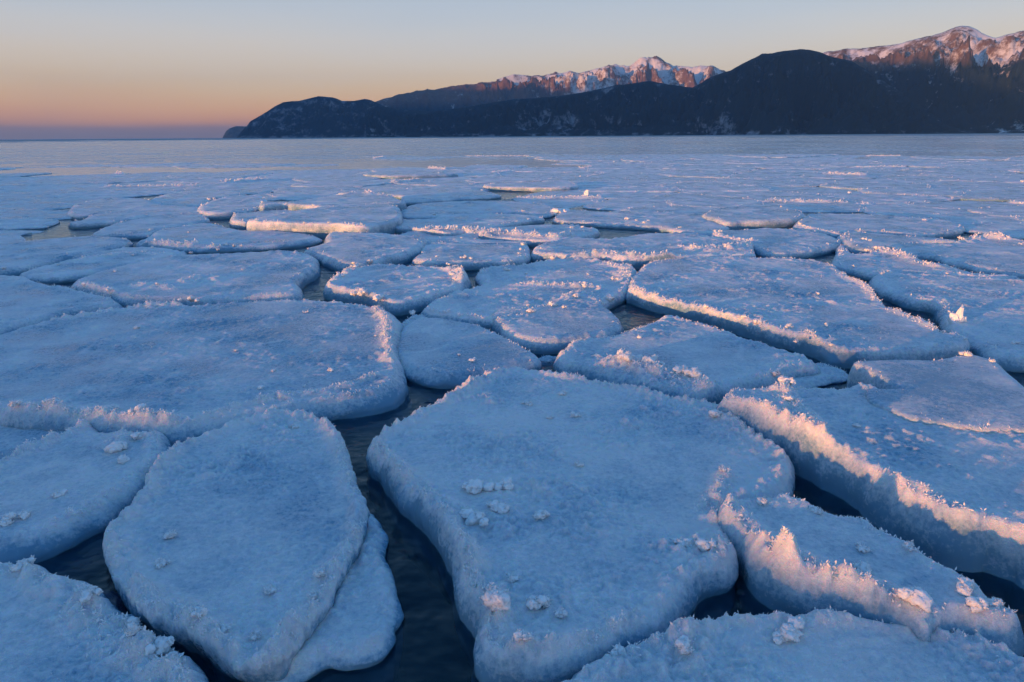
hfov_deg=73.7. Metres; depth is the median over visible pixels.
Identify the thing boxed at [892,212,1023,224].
ice floe
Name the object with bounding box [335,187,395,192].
ice floe
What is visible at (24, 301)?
ice floe
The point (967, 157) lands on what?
ice floe
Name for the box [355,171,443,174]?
ice floe
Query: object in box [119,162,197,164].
ice floe
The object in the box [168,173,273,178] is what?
ice floe
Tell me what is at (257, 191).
ice floe
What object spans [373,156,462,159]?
ice floe
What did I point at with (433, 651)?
water
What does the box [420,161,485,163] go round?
ice floe
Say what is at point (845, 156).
ice floe
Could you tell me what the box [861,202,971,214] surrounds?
ice floe
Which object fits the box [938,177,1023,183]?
ice floe
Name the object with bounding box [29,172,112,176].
ice floe
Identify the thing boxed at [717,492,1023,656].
ice floe
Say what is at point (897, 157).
ice floe
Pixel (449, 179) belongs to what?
ice floe
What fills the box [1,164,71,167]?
ice floe
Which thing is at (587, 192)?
ice cone
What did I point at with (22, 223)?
ice floe
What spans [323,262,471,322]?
ice floe
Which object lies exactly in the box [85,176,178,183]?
ice floe
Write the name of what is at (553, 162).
ice floe
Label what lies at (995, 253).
ice floe
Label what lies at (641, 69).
snowy mountain
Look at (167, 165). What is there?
ice floe
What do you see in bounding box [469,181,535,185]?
ice floe
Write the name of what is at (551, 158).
ice floe
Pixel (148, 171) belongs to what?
ice floe
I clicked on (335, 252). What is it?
ice floe
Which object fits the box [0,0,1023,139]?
sky
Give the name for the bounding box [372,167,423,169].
ice floe
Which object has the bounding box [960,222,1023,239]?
ice floe
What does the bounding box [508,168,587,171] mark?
ice floe
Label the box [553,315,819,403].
ice floe
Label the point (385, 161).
ice floe
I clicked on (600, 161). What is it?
ice floe
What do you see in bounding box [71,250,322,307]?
ice floe
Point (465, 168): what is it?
ice floe
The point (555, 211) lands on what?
ice ball
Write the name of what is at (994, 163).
ice floe
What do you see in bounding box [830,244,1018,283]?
ice floe
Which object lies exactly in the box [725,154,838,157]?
ice floe
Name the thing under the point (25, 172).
ice floe
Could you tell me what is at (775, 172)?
ice floe
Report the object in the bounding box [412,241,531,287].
ice floe
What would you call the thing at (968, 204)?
ice floe
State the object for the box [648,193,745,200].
ice floe
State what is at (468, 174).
ice floe
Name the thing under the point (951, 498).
ice floe
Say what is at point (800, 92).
hills forested
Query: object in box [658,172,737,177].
ice floe
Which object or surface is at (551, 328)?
ice floe
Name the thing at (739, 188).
ice floe
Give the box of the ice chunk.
[946,305,967,325]
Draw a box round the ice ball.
[550,208,568,215]
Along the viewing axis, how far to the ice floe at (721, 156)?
54.68 m
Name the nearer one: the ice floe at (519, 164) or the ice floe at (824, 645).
the ice floe at (824, 645)
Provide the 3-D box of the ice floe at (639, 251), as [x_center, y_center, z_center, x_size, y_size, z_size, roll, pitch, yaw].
[2.055,-1.379,10.928,3.561,0.576,2.781,0,17,0]
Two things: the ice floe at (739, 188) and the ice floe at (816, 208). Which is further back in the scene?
the ice floe at (739, 188)
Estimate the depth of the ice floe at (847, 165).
38.96 m
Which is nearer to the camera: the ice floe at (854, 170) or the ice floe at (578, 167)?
the ice floe at (854, 170)
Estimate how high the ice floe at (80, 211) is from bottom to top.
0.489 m
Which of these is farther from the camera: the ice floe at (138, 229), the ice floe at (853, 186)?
the ice floe at (853, 186)
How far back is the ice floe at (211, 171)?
39.10 m
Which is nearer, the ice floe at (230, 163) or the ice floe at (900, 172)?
the ice floe at (900, 172)
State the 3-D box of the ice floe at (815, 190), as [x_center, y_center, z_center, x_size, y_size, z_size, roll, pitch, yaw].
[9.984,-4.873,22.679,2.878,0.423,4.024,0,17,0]
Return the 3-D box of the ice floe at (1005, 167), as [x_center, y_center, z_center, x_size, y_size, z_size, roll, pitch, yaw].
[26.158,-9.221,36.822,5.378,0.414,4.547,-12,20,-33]
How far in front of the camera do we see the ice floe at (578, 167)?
39.03 m
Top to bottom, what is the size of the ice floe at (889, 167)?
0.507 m
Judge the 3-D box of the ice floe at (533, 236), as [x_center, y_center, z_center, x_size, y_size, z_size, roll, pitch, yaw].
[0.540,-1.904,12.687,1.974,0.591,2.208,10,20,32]
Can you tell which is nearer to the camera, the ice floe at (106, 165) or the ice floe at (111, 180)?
the ice floe at (111, 180)
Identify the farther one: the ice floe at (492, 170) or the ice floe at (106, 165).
the ice floe at (106, 165)
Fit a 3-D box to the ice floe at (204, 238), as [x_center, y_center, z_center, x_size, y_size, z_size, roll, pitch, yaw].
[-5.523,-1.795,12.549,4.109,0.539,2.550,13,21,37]
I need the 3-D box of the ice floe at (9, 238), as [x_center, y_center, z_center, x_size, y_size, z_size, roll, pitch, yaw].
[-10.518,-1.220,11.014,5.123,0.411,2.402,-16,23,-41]
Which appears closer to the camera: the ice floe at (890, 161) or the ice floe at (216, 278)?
the ice floe at (216, 278)
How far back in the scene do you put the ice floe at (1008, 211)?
15.85 m
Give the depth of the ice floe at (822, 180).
27.37 m
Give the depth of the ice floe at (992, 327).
7.10 m
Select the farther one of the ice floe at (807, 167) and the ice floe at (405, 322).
the ice floe at (807, 167)
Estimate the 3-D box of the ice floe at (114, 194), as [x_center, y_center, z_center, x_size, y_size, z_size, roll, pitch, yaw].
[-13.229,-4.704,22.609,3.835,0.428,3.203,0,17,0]
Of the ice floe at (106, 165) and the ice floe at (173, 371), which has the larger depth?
the ice floe at (106, 165)
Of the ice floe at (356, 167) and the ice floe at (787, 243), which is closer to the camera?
the ice floe at (787, 243)
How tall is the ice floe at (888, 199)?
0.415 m
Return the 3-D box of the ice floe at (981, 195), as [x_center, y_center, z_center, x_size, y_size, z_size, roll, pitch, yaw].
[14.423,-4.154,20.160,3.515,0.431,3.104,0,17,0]
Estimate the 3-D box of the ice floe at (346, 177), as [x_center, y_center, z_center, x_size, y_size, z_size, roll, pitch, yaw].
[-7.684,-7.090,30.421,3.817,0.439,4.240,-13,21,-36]
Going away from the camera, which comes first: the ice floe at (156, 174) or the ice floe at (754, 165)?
the ice floe at (156, 174)
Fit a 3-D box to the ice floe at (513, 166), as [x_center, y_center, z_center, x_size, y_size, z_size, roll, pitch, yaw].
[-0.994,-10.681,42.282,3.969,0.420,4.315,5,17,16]
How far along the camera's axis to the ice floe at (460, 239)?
11.48 m
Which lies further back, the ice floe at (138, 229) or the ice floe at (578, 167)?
the ice floe at (578, 167)
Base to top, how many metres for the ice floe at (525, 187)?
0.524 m
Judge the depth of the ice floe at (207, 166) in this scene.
43.77 m
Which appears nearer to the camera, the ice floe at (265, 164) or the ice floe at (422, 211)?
the ice floe at (422, 211)
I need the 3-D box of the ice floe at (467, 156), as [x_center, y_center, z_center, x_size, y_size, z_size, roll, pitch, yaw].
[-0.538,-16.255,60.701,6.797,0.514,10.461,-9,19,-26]
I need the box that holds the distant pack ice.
[0,135,1023,167]
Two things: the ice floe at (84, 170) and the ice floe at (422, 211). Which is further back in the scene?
the ice floe at (84, 170)
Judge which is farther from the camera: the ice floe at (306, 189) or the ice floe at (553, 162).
the ice floe at (553, 162)
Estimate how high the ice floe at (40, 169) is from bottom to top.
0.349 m
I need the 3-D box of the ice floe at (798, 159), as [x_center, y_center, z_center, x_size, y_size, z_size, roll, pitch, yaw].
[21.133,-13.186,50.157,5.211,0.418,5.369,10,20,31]
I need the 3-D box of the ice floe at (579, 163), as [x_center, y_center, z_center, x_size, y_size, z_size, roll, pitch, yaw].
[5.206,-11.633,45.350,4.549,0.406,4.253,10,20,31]
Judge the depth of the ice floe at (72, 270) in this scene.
9.71 m
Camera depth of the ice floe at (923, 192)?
21.19 m
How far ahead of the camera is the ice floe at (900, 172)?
32.55 m
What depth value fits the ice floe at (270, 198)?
21.10 m
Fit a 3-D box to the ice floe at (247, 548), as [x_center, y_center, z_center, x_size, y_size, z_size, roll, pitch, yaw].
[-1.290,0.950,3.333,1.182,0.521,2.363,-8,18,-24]
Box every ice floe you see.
[0,167,24,169]
[0,170,24,171]
[0,171,43,172]
[0,172,51,176]
[0,204,72,211]
[0,210,71,233]
[0,217,60,238]
[0,229,43,238]
[0,233,31,243]
[0,236,132,275]
[0,275,122,334]
[0,297,411,456]
[0,418,172,587]
[0,425,65,458]
[0,554,208,681]
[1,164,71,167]
[11,167,109,170]
[20,246,186,287]
[26,164,124,167]
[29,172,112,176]
[31,171,130,179]
[44,169,125,172]
[54,189,180,199]
[62,183,201,191]
[67,198,197,220]
[68,210,198,236]
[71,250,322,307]
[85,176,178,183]
[92,213,210,246]
[102,405,403,681]
[106,167,177,169]
[109,169,182,173]
[109,181,213,185]
[110,164,208,167]
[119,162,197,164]
[120,172,213,176]
[135,223,322,254]
[151,190,245,207]
[155,177,252,183]
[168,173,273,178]
[173,169,249,172]
[177,165,267,168]
[177,168,252,170]
[181,188,276,194]
[183,183,290,189]
[193,163,247,164]
[197,195,267,226]
[209,193,280,201]
[213,170,298,173]
[214,177,305,184]
[215,163,293,165]
[229,209,291,229]
[246,167,315,170]
[246,174,333,179]
[247,203,402,242]
[256,162,306,162]
[258,189,406,210]
[264,191,341,200]
[268,164,337,166]
[273,186,359,192]
[291,181,384,186]
[292,174,380,181]
[297,169,372,171]
[304,232,424,283]
[316,167,397,168]
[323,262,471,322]
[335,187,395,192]
[338,187,501,206]
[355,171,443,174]
[357,161,415,161]
[357,162,419,163]
[358,184,435,188]
[363,171,457,178]
[365,177,422,183]
[366,366,794,681]
[371,166,448,171]
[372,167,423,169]
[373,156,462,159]
[385,163,435,166]
[393,180,477,185]
[395,213,544,235]
[397,224,502,245]
[397,309,541,413]
[400,165,469,167]
[401,200,554,224]
[402,314,424,326]
[407,184,489,190]
[410,177,475,180]
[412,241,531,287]
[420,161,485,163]
[420,255,636,331]
[426,236,526,244]
[432,163,499,164]
[438,167,512,169]
[444,169,512,172]
[449,172,500,176]
[453,155,535,158]
[465,164,526,167]
[466,178,545,182]
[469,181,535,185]
[478,224,599,252]
[481,161,551,162]
[483,180,578,199]
[489,159,549,160]
[489,163,553,165]
[491,281,623,357]
[499,172,565,175]
[503,191,605,200]
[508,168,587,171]
[513,166,587,168]
[513,198,607,209]
[518,161,563,163]
[523,165,585,167]
[524,154,620,157]
[531,232,755,272]
[534,157,586,159]
[539,355,555,371]
[541,176,625,182]
[550,158,621,160]
[552,210,729,238]
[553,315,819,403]
[554,162,628,165]
[560,161,634,162]
[562,606,1023,681]
[568,186,686,192]
[575,182,654,188]
[578,156,637,158]
[582,198,673,211]
[590,192,671,199]
[620,205,719,214]
[622,159,693,161]
[625,255,970,374]
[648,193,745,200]
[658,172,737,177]
[666,199,763,207]
[668,185,773,191]
[673,164,737,166]
[682,162,741,164]
[683,155,759,158]
[691,158,765,159]
[702,204,805,229]
[711,228,840,263]
[716,375,1023,634]
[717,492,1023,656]
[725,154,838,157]
[731,160,794,161]
[735,171,822,174]
[736,164,810,167]
[738,177,854,183]
[741,193,863,203]
[751,168,837,172]
[753,166,846,169]
[762,201,866,214]
[766,158,839,160]
[767,186,866,195]
[792,212,964,240]
[793,362,847,389]
[799,155,868,158]
[800,171,876,178]
[816,168,893,172]
[819,183,932,189]
[820,163,906,167]
[822,193,960,203]
[823,172,912,176]
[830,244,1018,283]
[836,231,955,253]
[846,351,1023,433]
[849,165,922,169]
[857,187,963,196]
[861,170,927,174]
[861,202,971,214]
[863,155,921,159]
[868,270,1023,386]
[872,160,946,162]
[874,163,961,167]
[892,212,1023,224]
[901,167,1010,171]
[901,231,1023,278]
[904,159,986,161]
[910,156,1009,159]
[910,199,1023,209]
[919,171,1019,174]
[921,181,1023,188]
[926,174,1023,177]
[935,164,1023,169]
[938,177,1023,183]
[940,161,1023,165]
[955,190,1023,201]
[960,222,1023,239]
[961,160,1023,161]
[967,205,1023,216]
[1004,156,1023,160]
[1007,200,1023,203]
[1008,170,1023,172]
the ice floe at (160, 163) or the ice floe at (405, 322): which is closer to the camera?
the ice floe at (405, 322)
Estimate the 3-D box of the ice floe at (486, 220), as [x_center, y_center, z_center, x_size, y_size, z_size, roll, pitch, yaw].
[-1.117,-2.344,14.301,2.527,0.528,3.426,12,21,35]
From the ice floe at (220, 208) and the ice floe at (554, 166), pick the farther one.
the ice floe at (554, 166)
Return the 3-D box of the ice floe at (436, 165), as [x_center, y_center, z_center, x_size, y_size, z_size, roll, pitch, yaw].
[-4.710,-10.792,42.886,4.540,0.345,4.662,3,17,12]
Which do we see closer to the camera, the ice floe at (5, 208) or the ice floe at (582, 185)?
the ice floe at (5, 208)
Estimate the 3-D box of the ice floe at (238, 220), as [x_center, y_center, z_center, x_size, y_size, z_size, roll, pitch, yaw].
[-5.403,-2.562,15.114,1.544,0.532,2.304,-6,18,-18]
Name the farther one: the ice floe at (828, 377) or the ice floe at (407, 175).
the ice floe at (407, 175)
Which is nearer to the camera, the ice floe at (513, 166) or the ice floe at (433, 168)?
the ice floe at (433, 168)
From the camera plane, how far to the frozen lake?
1266.41 m
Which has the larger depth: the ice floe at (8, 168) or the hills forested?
the hills forested
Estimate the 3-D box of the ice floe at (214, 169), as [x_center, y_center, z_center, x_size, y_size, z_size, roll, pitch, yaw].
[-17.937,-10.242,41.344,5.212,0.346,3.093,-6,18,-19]
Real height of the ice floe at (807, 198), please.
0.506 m
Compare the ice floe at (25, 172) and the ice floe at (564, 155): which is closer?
the ice floe at (25, 172)
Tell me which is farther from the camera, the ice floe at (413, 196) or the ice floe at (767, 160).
the ice floe at (767, 160)
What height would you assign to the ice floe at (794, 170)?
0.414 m
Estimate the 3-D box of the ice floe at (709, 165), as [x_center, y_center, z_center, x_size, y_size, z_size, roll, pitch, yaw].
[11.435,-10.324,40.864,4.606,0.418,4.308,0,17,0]
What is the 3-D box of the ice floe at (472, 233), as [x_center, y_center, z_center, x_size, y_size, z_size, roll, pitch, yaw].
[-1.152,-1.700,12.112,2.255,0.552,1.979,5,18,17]
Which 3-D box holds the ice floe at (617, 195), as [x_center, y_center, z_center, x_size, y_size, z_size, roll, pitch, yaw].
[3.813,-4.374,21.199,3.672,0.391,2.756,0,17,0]
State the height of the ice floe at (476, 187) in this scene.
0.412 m
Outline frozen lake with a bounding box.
[0,133,1023,142]
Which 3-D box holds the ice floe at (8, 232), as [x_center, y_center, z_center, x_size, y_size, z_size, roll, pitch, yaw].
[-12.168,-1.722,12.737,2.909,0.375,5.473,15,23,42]
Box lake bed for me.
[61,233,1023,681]
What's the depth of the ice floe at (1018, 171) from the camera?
32.37 m
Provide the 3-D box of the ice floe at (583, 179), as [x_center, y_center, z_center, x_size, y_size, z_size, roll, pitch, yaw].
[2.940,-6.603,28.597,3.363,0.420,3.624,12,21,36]
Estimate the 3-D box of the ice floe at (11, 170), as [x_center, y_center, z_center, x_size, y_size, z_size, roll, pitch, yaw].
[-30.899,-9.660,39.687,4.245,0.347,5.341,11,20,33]
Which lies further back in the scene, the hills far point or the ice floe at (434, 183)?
the hills far point
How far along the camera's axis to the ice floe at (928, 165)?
39.79 m
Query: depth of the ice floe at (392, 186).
25.29 m
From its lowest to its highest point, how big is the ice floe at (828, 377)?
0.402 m
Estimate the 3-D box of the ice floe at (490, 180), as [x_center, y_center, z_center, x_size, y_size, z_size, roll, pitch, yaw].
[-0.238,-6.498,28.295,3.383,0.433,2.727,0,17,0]
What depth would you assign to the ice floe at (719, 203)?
18.19 m
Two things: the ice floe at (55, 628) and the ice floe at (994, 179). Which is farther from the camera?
the ice floe at (994, 179)
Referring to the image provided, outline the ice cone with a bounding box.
[582,190,591,195]
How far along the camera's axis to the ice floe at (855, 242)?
11.06 m
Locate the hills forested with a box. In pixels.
[365,49,975,136]
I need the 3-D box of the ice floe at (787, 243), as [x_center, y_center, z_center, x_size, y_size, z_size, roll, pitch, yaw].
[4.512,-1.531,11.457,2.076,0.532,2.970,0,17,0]
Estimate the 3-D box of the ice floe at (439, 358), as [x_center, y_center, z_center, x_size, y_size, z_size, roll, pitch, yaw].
[-0.583,0.156,6.049,1.147,0.474,1.971,-8,18,-24]
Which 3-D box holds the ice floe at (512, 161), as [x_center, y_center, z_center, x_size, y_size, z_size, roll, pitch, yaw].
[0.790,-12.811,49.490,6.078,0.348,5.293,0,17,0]
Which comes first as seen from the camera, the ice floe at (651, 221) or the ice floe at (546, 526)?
the ice floe at (546, 526)
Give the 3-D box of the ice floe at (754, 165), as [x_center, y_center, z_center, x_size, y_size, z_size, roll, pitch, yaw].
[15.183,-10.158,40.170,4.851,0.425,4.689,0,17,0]
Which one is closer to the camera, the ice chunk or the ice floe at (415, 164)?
the ice chunk
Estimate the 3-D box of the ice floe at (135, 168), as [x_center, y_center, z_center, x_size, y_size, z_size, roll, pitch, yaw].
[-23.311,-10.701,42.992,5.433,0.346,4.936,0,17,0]
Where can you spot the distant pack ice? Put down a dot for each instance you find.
(218, 152)
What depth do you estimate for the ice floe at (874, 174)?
31.10 m
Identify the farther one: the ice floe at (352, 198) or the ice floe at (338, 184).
the ice floe at (338, 184)
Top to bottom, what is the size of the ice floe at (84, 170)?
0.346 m
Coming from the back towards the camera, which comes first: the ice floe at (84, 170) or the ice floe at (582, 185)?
the ice floe at (84, 170)
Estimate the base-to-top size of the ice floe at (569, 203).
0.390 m
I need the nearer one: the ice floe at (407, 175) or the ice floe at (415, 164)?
the ice floe at (407, 175)
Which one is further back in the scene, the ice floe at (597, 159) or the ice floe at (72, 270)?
the ice floe at (597, 159)
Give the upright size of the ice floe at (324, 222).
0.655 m
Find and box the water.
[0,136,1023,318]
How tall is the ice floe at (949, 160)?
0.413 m
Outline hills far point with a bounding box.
[223,126,245,137]
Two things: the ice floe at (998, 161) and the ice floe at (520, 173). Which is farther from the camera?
the ice floe at (998, 161)
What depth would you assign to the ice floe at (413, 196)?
20.84 m
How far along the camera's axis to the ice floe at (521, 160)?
52.36 m
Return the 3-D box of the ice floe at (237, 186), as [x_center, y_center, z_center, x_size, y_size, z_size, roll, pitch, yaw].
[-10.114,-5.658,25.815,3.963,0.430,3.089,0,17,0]
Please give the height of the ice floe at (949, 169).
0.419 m
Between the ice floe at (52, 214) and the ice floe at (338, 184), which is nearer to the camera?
the ice floe at (52, 214)
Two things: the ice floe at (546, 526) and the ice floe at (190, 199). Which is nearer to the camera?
the ice floe at (546, 526)
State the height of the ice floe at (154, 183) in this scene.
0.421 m
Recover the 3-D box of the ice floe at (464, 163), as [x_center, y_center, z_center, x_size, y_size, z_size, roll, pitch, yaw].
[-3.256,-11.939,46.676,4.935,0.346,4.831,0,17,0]
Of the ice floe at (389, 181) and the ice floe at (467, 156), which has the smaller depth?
the ice floe at (389, 181)
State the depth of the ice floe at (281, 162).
51.43 m
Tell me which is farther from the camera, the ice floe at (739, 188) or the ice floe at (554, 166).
the ice floe at (554, 166)
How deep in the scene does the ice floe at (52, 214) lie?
16.40 m
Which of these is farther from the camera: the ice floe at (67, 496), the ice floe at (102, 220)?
the ice floe at (102, 220)
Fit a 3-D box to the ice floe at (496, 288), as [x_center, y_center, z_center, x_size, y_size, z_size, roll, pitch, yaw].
[0.414,-0.535,8.267,2.112,0.509,3.640,4,17,13]
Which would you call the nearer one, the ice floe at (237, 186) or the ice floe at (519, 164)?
the ice floe at (237, 186)
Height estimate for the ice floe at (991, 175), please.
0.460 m
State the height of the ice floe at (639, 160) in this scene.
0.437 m
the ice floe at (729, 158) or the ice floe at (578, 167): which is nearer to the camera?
the ice floe at (578, 167)
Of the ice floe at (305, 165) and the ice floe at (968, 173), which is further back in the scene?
the ice floe at (305, 165)
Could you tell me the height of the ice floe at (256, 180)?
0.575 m
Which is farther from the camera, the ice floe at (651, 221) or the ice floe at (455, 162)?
the ice floe at (455, 162)
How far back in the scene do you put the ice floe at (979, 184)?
24.57 m
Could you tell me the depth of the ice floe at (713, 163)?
43.16 m
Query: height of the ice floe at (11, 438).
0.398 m
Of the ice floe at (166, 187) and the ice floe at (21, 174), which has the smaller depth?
the ice floe at (166, 187)
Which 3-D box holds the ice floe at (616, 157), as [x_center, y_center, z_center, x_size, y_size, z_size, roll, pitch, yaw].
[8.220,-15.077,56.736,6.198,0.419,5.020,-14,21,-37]

